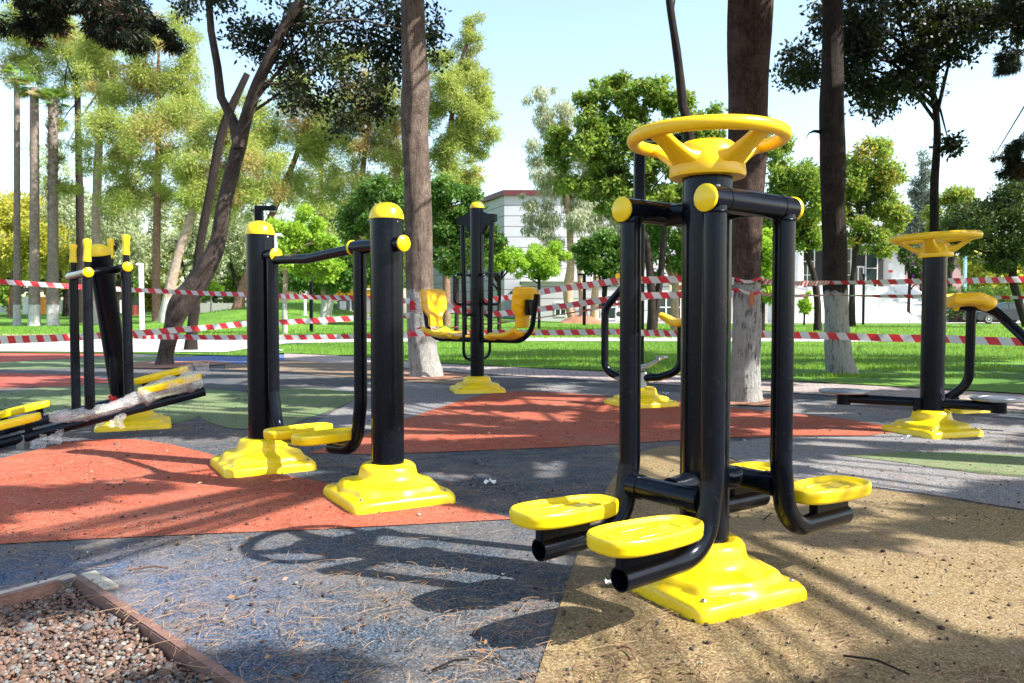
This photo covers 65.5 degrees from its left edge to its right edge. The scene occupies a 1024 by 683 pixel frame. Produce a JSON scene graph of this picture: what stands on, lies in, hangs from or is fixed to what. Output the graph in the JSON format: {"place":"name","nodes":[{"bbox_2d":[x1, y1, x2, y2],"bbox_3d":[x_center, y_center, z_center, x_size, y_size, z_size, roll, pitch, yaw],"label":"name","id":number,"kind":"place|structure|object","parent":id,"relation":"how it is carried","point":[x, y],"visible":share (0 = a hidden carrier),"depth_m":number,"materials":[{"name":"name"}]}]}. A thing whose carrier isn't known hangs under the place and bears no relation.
{"place":"outdoors","nodes":[
{"label":"outdoors","id":0,"kind":"place"},
{"bbox_2d":[0,599,180,682],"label":"pit floor","id":1,"kind":"structure","parent":0,"point":[55,669],"depth_m":2.07,"materials":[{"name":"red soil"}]},
{"bbox_2d":[0,587,213,682],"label":"gravel","id":2,"kind":"structure","parent":0,"point":[23,623],"depth_m":2.06,"materials":[{"name":"gravel"}]},
{"bbox_2d":[0,337,855,351],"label":"path","id":3,"kind":"structure","parent":0,"point":[145,345],"depth_m":19.88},
{"bbox_2d":[0,354,1023,682],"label":"rubber ground","id":4,"kind":"structure","parent":0,"point":[504,546],"depth_m":2.64,"materials":[{"name":"rubber"}]},
{"bbox_2d":[0,372,107,387],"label":"rubber patch","id":5,"kind":"object","parent":4,"relation":"attached to","point":[15,380],"visible":0.86,"depth_m":9.81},
{"bbox_2d":[0,570,118,593],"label":"kerb strip","id":6,"kind":"object","parent":4,"relation":"on","point":[100,579],"visible":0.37,"depth_m":2.51,"materials":[{"name":"beige concrete"}]},
{"bbox_2d":[0,353,141,361],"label":"rubber patch","id":7,"kind":"object","parent":4,"relation":"attached to","point":[8,357],"visible":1,"depth_m":15.08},
{"bbox_2d":[0,0,191,59],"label":"cedar","id":8,"kind":"object","parent":4,"relation":"on","point":[115,25],"visible":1,"depth_m":7.02,"materials":[{"name":"green plant"}]},
{"bbox_2d":[0,355,192,369],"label":"rubber patch","id":9,"kind":"object","parent":4,"relation":"attached to","point":[50,364],"visible":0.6,"depth_m":13.07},
{"bbox_2d":[0,234,205,448],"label":"ski trainer","id":10,"kind":"object","parent":4,"relation":"on","point":[97,273],"visible":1,"depth_m":5.40,"materials":[{"name":"yellow plastic"}]},
{"bbox_2d":[0,384,243,423],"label":"rubber patch","id":11,"kind":"object","parent":4,"relation":"attached to","point":[212,396],"visible":0.41,"depth_m":7.70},
{"bbox_2d":[0,575,245,682],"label":"edging strip","id":12,"kind":"object","parent":4,"relation":"on","point":[102,602],"visible":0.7,"depth_m":2.19,"materials":[{"name":"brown concrete"}]},
{"bbox_2d":[133,361,230,367],"bbox_3d":[-5.604,0.359,12.800,1.815,0.001,1.807,1,2,29],"label":"tree pit","id":13,"kind":"object","parent":4,"relation":"in","point":[146,364],"visible":0.72,"depth_m":12.64,"materials":[{"name":"concrete"}]},
{"bbox_2d":[155,0,453,364],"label":"crooked tree","id":14,"kind":"object","parent":13,"relation":"on","point":[294,20],"visible":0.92,"depth_m":12.12,"materials":[{"name":"green plant"}]},
{"bbox_2d":[154,355,283,363],"bbox_3d":[-5.006,0.318,14.112,2.513,0.001,3.270,0,2,0],"label":"rubber patch","id":15,"kind":"object","parent":4,"relation":"attached to","point":[232,359],"visible":0.5,"depth_m":14.40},
{"bbox_2d":[0,439,509,543],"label":"rubber patch","id":16,"kind":"object","parent":4,"relation":"on","point":[164,490],"visible":0.89,"depth_m":3.59,"materials":[{"name":"rubber"}]},
{"bbox_2d":[200,388,353,428],"bbox_3d":[-2.156,0.573,7.326,1.290,0.001,3.129,0,2,0],"label":"rubber patch","id":17,"kind":"object","parent":4,"relation":"on","point":[290,406],"visible":0.69,"depth_m":7.12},
{"bbox_2d":[210,202,455,514],"bbox_3d":[-0.967,0.030,3.973,1.669,1.343,0.587,2,3,42],"label":"air walker","id":18,"kind":"object","parent":4,"relation":"on","point":[387,477],"visible":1,"depth_m":3.70,"materials":[{"name":"yellow plastic"}]},
{"bbox_2d":[225,360,490,383],"bbox_3d":[-2.675,0.414,11.597,2.034,0.001,6.265,-2,3,-45],"label":"rubber patch","id":19,"kind":"object","parent":4,"relation":"attached to","point":[323,368],"visible":0.5,"depth_m":11.68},
{"bbox_2d":[315,381,485,428],"bbox_3d":[-1.109,0.555,7.860,1.785,0.001,4.172,0,2,0],"label":"rubber patch","id":20,"kind":"object","parent":4,"relation":"attached to","point":[417,406],"visible":0.5,"depth_m":7.62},
{"bbox_2d":[420,202,539,393],"bbox_3d":[-0.373,-0.476,8.496,1.604,2.019,0.726,2,3,36],"label":"seated press","id":21,"kind":"object","parent":20,"relation":"on","point":[476,221],"visible":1,"depth_m":8.42,"materials":[{"name":"yellow plastic"}]},
{"bbox_2d":[404,373,469,379],"bbox_3d":[-1.176,0.446,10.464,1.109,0.001,1.104,1,2,29],"label":"tree pit","id":22,"kind":"object","parent":4,"relation":"in","point":[445,376],"visible":0.5,"depth_m":10.29,"materials":[{"name":"concrete"}]},
{"bbox_2d":[401,0,443,376],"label":"tall tree","id":23,"kind":"object","parent":22,"relation":"on","point":[424,360],"visible":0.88,"depth_m":10.18,"materials":[{"name":"grey plant"}]},
{"bbox_2d":[0,313,409,343],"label":"barrier tape","id":24,"kind":"object","parent":23,"relation":"attached to","point":[37,338],"visible":0.56,"depth_m":9.04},
{"bbox_2d":[0,279,409,303],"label":"barrier tape","id":25,"kind":"object","parent":23,"relation":"attached to","point":[170,291],"visible":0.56,"depth_m":11.30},
{"bbox_2d":[134,332,410,339],"bbox_3d":[-2.917,-0.061,10.107,3.289,0.120,1.009,0,2,0],"label":"barrier tape","id":26,"kind":"object","parent":23,"relation":"attached to","point":[244,337],"visible":0.69,"depth_m":10.60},
{"bbox_2d":[0,395,1023,682],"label":"pine needles","id":27,"kind":"object","parent":4,"relation":"on","point":[632,645],"visible":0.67,"depth_m":2.33,"materials":[{"name":"plant"}]},
{"bbox_2d":[0,386,1023,682],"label":"fallen debris","id":28,"kind":"object","parent":4,"relation":"on","point":[476,632],"visible":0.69,"depth_m":2.41,"materials":[{"name":"plant"}]},
{"bbox_2d":[12,364,1023,682],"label":"fallen leaves","id":29,"kind":"object","parent":4,"relation":"on","point":[482,650],"visible":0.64,"depth_m":2.86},
{"bbox_2d":[309,391,890,453],"bbox_3d":[0.810,0.600,6.609,4.076,0.001,3.740,0,2,0],"label":"rubber patch","id":30,"kind":"object","parent":4,"relation":"on","point":[553,427],"visible":0.69,"depth_m":5.98,"materials":[{"name":"rubber"}]},
{"bbox_2d":[601,273,680,408],"bbox_3d":[1.237,-0.014,7.177,0.633,1.194,0.931,-2,3,-41],"label":"exercise bike","id":31,"kind":"object","parent":30,"relation":"on","point":[650,397],"visible":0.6,"depth_m":7.18,"materials":[{"name":"yellow metal"}]},
{"bbox_2d":[507,385,1023,434],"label":"rubber patch","id":32,"kind":"object","parent":4,"relation":"on","point":[870,416],"visible":0.54,"depth_m":6.71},
{"bbox_2d":[535,446,1023,682],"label":"rubber patch","id":33,"kind":"object","parent":4,"relation":"on","point":[970,529],"visible":0.5,"depth_m":2.27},
{"bbox_2d":[509,114,871,623],"bbox_3d":[0.586,0.068,2.405,1.202,1.386,0.485,-2,3,-38],"label":"hip swing trainer","id":34,"kind":"object","parent":33,"relation":"on","point":[695,561],"visible":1,"depth_m":2.32,"materials":[{"name":"yellow plastic"}]},
{"bbox_2d":[730,432,1023,508],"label":"rubber patch","id":35,"kind":"object","parent":4,"relation":"on","point":[936,476],"visible":0.53,"depth_m":4.48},
{"bbox_2d":[818,230,1023,438],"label":"waist twister","id":36,"kind":"object","parent":35,"relation":"on","point":[931,417],"visible":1,"depth_m":5.49,"materials":[{"name":"yellow plastic"}]},
{"bbox_2d":[843,452,1023,476],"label":"rubber patch","id":37,"kind":"object","parent":4,"relation":"on","point":[934,460],"visible":1,"depth_m":4.52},
{"bbox_2d":[945,292,1023,413],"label":"rider trainer","id":38,"kind":"object","parent":4,"relation":"on","point":[970,303],"visible":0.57,"depth_m":6.07,"materials":[{"name":"yellow metal"}]},
{"bbox_2d":[0,299,1023,392],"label":"lawn","id":39,"kind":"structure","parent":0,"point":[1013,382],"depth_m":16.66,"materials":[{"name":"plant"}]},
{"bbox_2d":[0,62,33,325],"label":"palm tree","id":40,"kind":"object","parent":39,"relation":"on","point":[17,260],"visible":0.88,"depth_m":45.62,"materials":[{"name":"green plant"}]},
{"bbox_2d":[0,224,61,312],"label":"tree","id":41,"kind":"object","parent":39,"relation":"on","point":[4,295],"visible":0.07,"depth_m":84.81,"materials":[{"name":"green plant"}]},
{"bbox_2d":[16,74,48,325],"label":"palm tree","id":42,"kind":"object","parent":39,"relation":"on","point":[34,312],"visible":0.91,"depth_m":44.58,"materials":[{"name":"green plant"}]},
{"bbox_2d":[0,189,75,316],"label":"pine tree","id":43,"kind":"object","parent":39,"relation":"on","point":[6,219],"visible":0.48,"depth_m":60.43,"materials":[{"name":"plant"}]},
{"bbox_2d":[20,138,74,308],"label":"pine tree","id":44,"kind":"object","parent":39,"relation":"on","point":[43,211],"visible":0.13,"depth_m":75.05,"materials":[{"name":"green plant"}]},
{"bbox_2d":[32,86,72,325],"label":"palm tree","id":45,"kind":"object","parent":39,"relation":"on","point":[52,198],"visible":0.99,"depth_m":44.57,"materials":[{"name":"green plant"}]},
{"bbox_2d":[0,0,123,322],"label":"pine tree","id":46,"kind":"object","parent":39,"relation":"on","point":[32,58],"visible":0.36,"depth_m":49.15,"materials":[{"name":"green plant"}]},
{"bbox_2d":[40,189,90,315],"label":"olive tree","id":47,"kind":"object","parent":39,"relation":"on","point":[65,292],"visible":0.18,"depth_m":62.83,"materials":[{"name":"green plant"}]},
{"bbox_2d":[46,13,147,323],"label":"pine tree","id":48,"kind":"object","parent":39,"relation":"on","point":[100,64],"visible":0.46,"depth_m":45.26,"materials":[{"name":"green plant"}]},
{"bbox_2d":[59,190,152,309],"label":"olive tree","id":49,"kind":"object","parent":39,"relation":"on","point":[135,256],"visible":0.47,"depth_m":57.18,"materials":[{"name":"green plant"}]},
{"bbox_2d":[75,112,172,275],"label":"pine tree","id":50,"kind":"object","parent":39,"relation":"on","point":[135,175],"visible":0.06,"depth_m":65.33,"materials":[{"name":"green plant"}]},
{"bbox_2d":[136,263,144,329],"bbox_3d":[-12.549,-1.363,26.968,0.293,2.573,0.286,0,2,0],"label":"lamp post","id":51,"kind":"object","parent":39,"relation":"on","point":[141,298],"visible":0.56,"depth_m":26.91,"materials":[{"name":"metal"}]},
{"bbox_2d":[70,2,215,321],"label":"pine tree","id":52,"kind":"object","parent":39,"relation":"on","point":[169,113],"visible":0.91,"depth_m":43.07,"materials":[{"name":"green plant"}]},
{"bbox_2d":[119,244,186,312],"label":"tree","id":53,"kind":"object","parent":39,"relation":"on","point":[148,301],"visible":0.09,"depth_m":94.39,"materials":[{"name":"plant"}]},
{"bbox_2d":[121,196,231,285],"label":"olive tree","id":54,"kind":"object","parent":39,"relation":"on","point":[167,244],"visible":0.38,"depth_m":60.19,"materials":[{"name":"green plant"}]},
{"bbox_2d":[163,137,236,313],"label":"pine tree","id":55,"kind":"object","parent":39,"relation":"on","point":[181,223],"visible":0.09,"depth_m":67.11,"materials":[{"name":"green plant"}]},
{"bbox_2d":[169,191,245,302],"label":"tree","id":56,"kind":"object","parent":39,"relation":"on","point":[218,277],"visible":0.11,"depth_m":89.17,"materials":[{"name":"green plant"}]},
{"bbox_2d":[183,72,249,355],"bbox_3d":[-6.337,-2.704,17.067,1.518,6.060,0.312,0,2,0],"label":"leaning tree","id":57,"kind":"object","parent":39,"relation":"on","point":[193,317],"visible":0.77,"depth_m":16.99,"materials":[{"name":"brown plant"}]},
{"bbox_2d":[200,303,245,312],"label":"garden wall","id":58,"kind":"structure","parent":39,"relation":"on","point":[205,307],"depth_m":83.92,"materials":[{"name":"concrete"}]},
{"bbox_2d":[158,103,291,322],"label":"pine tree","id":59,"kind":"object","parent":39,"relation":"on","point":[186,172],"visible":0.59,"depth_m":41.23,"materials":[{"name":"green plant"}]},
{"bbox_2d":[200,208,253,306],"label":"olive tree","id":60,"kind":"object","parent":39,"relation":"on","point":[237,251],"visible":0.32,"depth_m":65.83,"materials":[{"name":"green plant"}]},
{"bbox_2d":[225,123,291,276],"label":"pine tree","id":61,"kind":"object","parent":39,"relation":"on","point":[277,213],"visible":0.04,"depth_m":69.67,"materials":[{"name":"green plant"}]},
{"bbox_2d":[201,70,369,309],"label":"pine tree","id":62,"kind":"object","parent":39,"relation":"on","point":[308,140],"visible":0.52,"depth_m":47.04,"materials":[{"name":"green plant"}]},
{"bbox_2d":[266,203,348,333],"bbox_3d":[-7.755,-2.651,30.095,3.689,5.110,2.049,0,2,0],"label":"lime shrub tree","id":63,"kind":"object","parent":39,"relation":"on","point":[300,237],"visible":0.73,"depth_m":29.67,"materials":[{"name":"green plant"}]},
{"bbox_2d":[282,114,348,299],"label":"pine tree","id":64,"kind":"object","parent":39,"relation":"on","point":[324,212],"visible":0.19,"depth_m":71.00,"materials":[{"name":"green plant"}]},
{"bbox_2d":[278,255,405,324],"bbox_3d":[-8.669,-2.885,39.968,6.946,4.525,2.999,0,2,0],"label":"broad tree","id":65,"kind":"object","parent":39,"relation":"on","point":[342,284],"visible":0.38,"depth_m":39.50,"materials":[{"name":"green plant"}]},
{"bbox_2d":[336,288,369,312],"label":"kiosk","id":66,"kind":"object","parent":39,"relation":"on","point":[345,304],"visible":0.23,"depth_m":47.91,"materials":[{"name":"yellow paint"}]},
{"bbox_2d":[333,172,404,265],"bbox_3d":[-4.273,-2.700,25.900,2.955,5.526,1.989,1,2,25],"label":"broad tree","id":67,"kind":"object","parent":39,"relation":"on","point":[354,224],"visible":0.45,"depth_m":25.47,"materials":[{"name":"green plant"}]},
{"bbox_2d":[323,37,437,239],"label":"pine tree","id":68,"kind":"object","parent":39,"relation":"on","point":[386,149],"visible":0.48,"depth_m":45.22,"materials":[{"name":"green plant"}]},
{"bbox_2d":[427,10,505,325],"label":"pine tree","id":69,"kind":"object","parent":39,"relation":"on","point":[472,105],"visible":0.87,"depth_m":43.09,"materials":[{"name":"green plant"}]},
{"bbox_2d":[431,173,509,330],"bbox_3d":[-1.666,-2.817,26.814,3.143,5.698,2.111,1,2,21],"label":"broad tree","id":70,"kind":"object","parent":39,"relation":"on","point":[446,191],"visible":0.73,"depth_m":26.53,"materials":[{"name":"green plant"}]},
{"bbox_2d":[484,233,530,329],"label":"broad tree","id":71,"kind":"object","parent":39,"relation":"on","point":[503,261],"visible":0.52,"depth_m":33.61,"materials":[{"name":"green plant"}]},
{"bbox_2d":[513,238,572,328],"bbox_3d":[1.374,-2.651,37.983,2.622,4.524,2.180,1,3,32],"label":"round tree","id":72,"kind":"object","parent":39,"relation":"on","point":[545,262],"visible":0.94,"depth_m":37.67,"materials":[{"name":"green plant"}]},
{"bbox_2d":[516,84,658,318],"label":"eucalyptus","id":73,"kind":"object","parent":39,"relation":"on","point":[577,219],"visible":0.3,"depth_m":55.32,"materials":[{"name":"green plant"}]},
{"bbox_2d":[569,226,619,311],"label":"broad tree","id":74,"kind":"object","parent":39,"relation":"on","point":[598,247],"visible":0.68,"depth_m":39.31,"materials":[{"name":"green plant"}]},
{"bbox_2d":[540,68,727,329],"bbox_3d":[4.283,-4.540,26.847,6.718,9.148,2.688,0,2,0],"label":"broad tree","id":75,"kind":"object","parent":39,"relation":"on","point":[609,175],"visible":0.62,"depth_m":26.38,"materials":[{"name":"green plant"}]},
{"bbox_2d":[645,202,681,329],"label":"broad tree","id":76,"kind":"object","parent":39,"relation":"on","point":[673,262],"visible":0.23,"depth_m":35.43,"materials":[{"name":"green plant"}]},
{"bbox_2d":[666,0,694,141],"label":"slim tree","id":77,"kind":"object","parent":39,"relation":"on","point":[684,110],"visible":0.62,"depth_m":16.05,"materials":[{"name":"brown plant"}]},
{"bbox_2d":[761,226,772,330],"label":"broad tree","id":78,"kind":"object","parent":39,"relation":"on","point":[766,263],"visible":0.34,"depth_m":31.51,"materials":[{"name":"green plant"}]},
{"bbox_2d":[762,115,821,330],"bbox_3d":[11.879,-4.904,33.809,3.451,9.345,2.816,1,2,25],"label":"broad tree","id":79,"kind":"object","parent":39,"relation":"on","point":[801,180],"visible":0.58,"depth_m":33.30,"materials":[{"name":"green plant"}]},
{"bbox_2d":[796,290,813,324],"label":"young tree","id":80,"kind":"object","parent":39,"relation":"on","point":[804,304],"visible":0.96,"depth_m":49.72,"materials":[{"name":"green plant"}]},
{"bbox_2d":[806,0,858,383],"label":"tall tree","id":81,"kind":"object","parent":39,"relation":"on","point":[838,353],"visible":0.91,"depth_m":10.55,"materials":[{"name":"brown plant"}]},
{"bbox_2d":[771,223,916,292],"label":"entrance building","id":82,"kind":"structure","parent":39,"relation":"on","point":[870,266],"depth_m":75.67,"materials":[{"name":"white paint"}]},
{"bbox_2d":[865,248,877,286],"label":"window","id":83,"kind":"structure","parent":82,"relation":"in","point":[871,264],"depth_m":75.71,"materials":[{"name":"glass"}]},
{"bbox_2d":[845,132,914,326],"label":"broad tree","id":84,"kind":"object","parent":39,"relation":"on","point":[888,209],"visible":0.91,"depth_m":43.39,"materials":[{"name":"green plant"}]},
{"bbox_2d":[769,0,1023,231],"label":"silhouette tree","id":85,"kind":"object","parent":39,"relation":"on","point":[867,32],"visible":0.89,"depth_m":13.46,"materials":[{"name":"green plant"}]},
{"bbox_2d":[896,244,921,321],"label":"tree","id":86,"kind":"object","parent":39,"relation":"on","point":[913,265],"visible":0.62,"depth_m":59.31,"materials":[{"name":"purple plant"}]},
{"bbox_2d":[917,183,980,293],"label":"broad tree","id":87,"kind":"object","parent":39,"relation":"on","point":[955,195],"visible":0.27,"depth_m":61.36,"materials":[{"name":"green plant"}]},
{"bbox_2d":[919,166,1023,327],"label":"dark tree","id":88,"kind":"object","parent":39,"relation":"on","point":[1004,253],"visible":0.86,"depth_m":41.29,"materials":[{"name":"green plant"}]},
{"bbox_2d":[955,249,1023,295],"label":"tree","id":89,"kind":"object","parent":39,"relation":"on","point":[977,271],"visible":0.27,"depth_m":93.99,"materials":[{"name":"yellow plant"}]},
{"bbox_2d":[963,302,1019,323],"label":"parked car","id":90,"kind":"object","parent":39,"relation":"on","point":[1009,309],"visible":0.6,"depth_m":54.14,"materials":[{"name":"black paint"}]},
{"bbox_2d":[986,0,1023,183],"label":"cedar","id":91,"kind":"object","parent":39,"relation":"on","point":[1007,61],"visible":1,"depth_m":11.86,"materials":[{"name":"green plant"}]},
{"bbox_2d":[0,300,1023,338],"bbox_3d":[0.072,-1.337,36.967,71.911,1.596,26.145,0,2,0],"label":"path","id":92,"kind":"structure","parent":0,"point":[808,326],"depth_m":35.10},
{"bbox_2d":[0,352,1023,410],"bbox_3d":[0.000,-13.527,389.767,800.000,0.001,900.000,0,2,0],"label":"ground","id":93,"kind":"structure","parent":0,"point":[613,381],"depth_m":11.89,"materials":[{"name":"rubber"}]},
{"bbox_2d":[433,190,680,321],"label":"civic building","id":94,"kind":"structure","parent":93,"relation":"on","point":[503,205],"depth_m":69.66,"materials":[{"name":"white paint"}]},
{"bbox_2d":[768,289,821,322],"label":"curved wall","id":95,"kind":"structure","parent":93,"relation":"on","point":[798,318],"depth_m":57.73,"materials":[{"name":"white paint"}]},
{"bbox_2d":[819,278,949,321],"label":"wall","id":96,"kind":"structure","parent":93,"relation":"on","point":[878,309],"depth_m":59.84,"materials":[{"name":"white paint"}]},
{"bbox_2d":[894,143,940,291],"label":"spruce","id":97,"kind":"object","parent":93,"relation":"on","point":[919,196],"visible":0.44,"depth_m":71.17,"materials":[{"name":"green plant"}]},
{"bbox_2d":[0,0,1023,311],"label":"sky","id":98,"kind":"structure","parent":0,"point":[561,44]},
{"bbox_2d":[284,353,1023,409],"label":"path","id":99,"kind":"structure","parent":0,"point":[807,387],"depth_m":10.21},
{"bbox_2d":[633,134,681,371],"bbox_3d":[1.705,-0.947,9.571,0.638,3.040,0.275,0,2,0],"label":"lamp post","id":100,"kind":"object","parent":99,"relation":"on","point":[639,178],"visible":0.17,"depth_m":9.48,"materials":[{"name":"metal"}]},
{"bbox_2d":[730,397,770,405],"bbox_3d":[2.170,0.555,7.553,0.847,0.001,0.843,1,2,29],"label":"tree pit","id":101,"kind":"object","parent":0,"point":[766,401],"visible":0.28,"depth_m":7.26,"materials":[{"name":"concrete"}]},
{"bbox_2d":[727,0,773,401],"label":"tall tree","id":102,"kind":"object","parent":101,"relation":"on","point":[749,29],"visible":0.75,"depth_m":7.16,"materials":[{"name":"brown plant"}]},
{"bbox_2d":[411,329,731,336],"bbox_3d":[0.710,-0.099,9.153,4.202,0.137,1.004,2,3,37],"label":"barrier tape","id":103,"kind":"object","parent":102,"relation":"attached to","point":[668,333],"visible":0.38,"depth_m":9.55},
{"bbox_2d":[410,275,733,307],"bbox_3d":[0.502,-0.530,8.826,4.241,0.302,0.542,2,3,40],"label":"barrier tape","id":104,"kind":"object","parent":102,"relation":"attached to","point":[645,279],"visible":0.49,"depth_m":8.45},
{"bbox_2d":[410,290,733,316],"bbox_3d":[0.544,-0.405,8.899,4.245,0.276,0.532,2,3,38],"label":"barrier tape","id":105,"kind":"object","parent":102,"relation":"attached to","point":[652,295],"visible":0.45,"depth_m":9.08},
{"bbox_2d":[762,330,1022,345],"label":"barrier tape","id":106,"kind":"object","parent":102,"relation":"attached to","point":[1010,341],"visible":0.76,"depth_m":7.23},
{"bbox_2d":[761,276,1023,285],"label":"barrier tape","id":107,"kind":"object","parent":102,"relation":"attached to","point":[1016,279],"visible":0.76,"depth_m":9.59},
{"bbox_2d":[761,292,1023,298],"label":"barrier tape","id":108,"kind":"object","parent":102,"relation":"attached to","point":[907,296],"visible":0.65,"depth_m":10.19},
{"bbox_2d":[609,322,1019,322],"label":"road","id":109,"kind":"structure","parent":0,"point":[867,322],"depth_m":59.59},
{"bbox_2d":[946,285,1023,321],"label":"hedge","id":110,"kind":"object","parent":109,"relation":"on","point":[955,316],"visible":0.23,"depth_m":59.80,"materials":[{"name":"green plant"}]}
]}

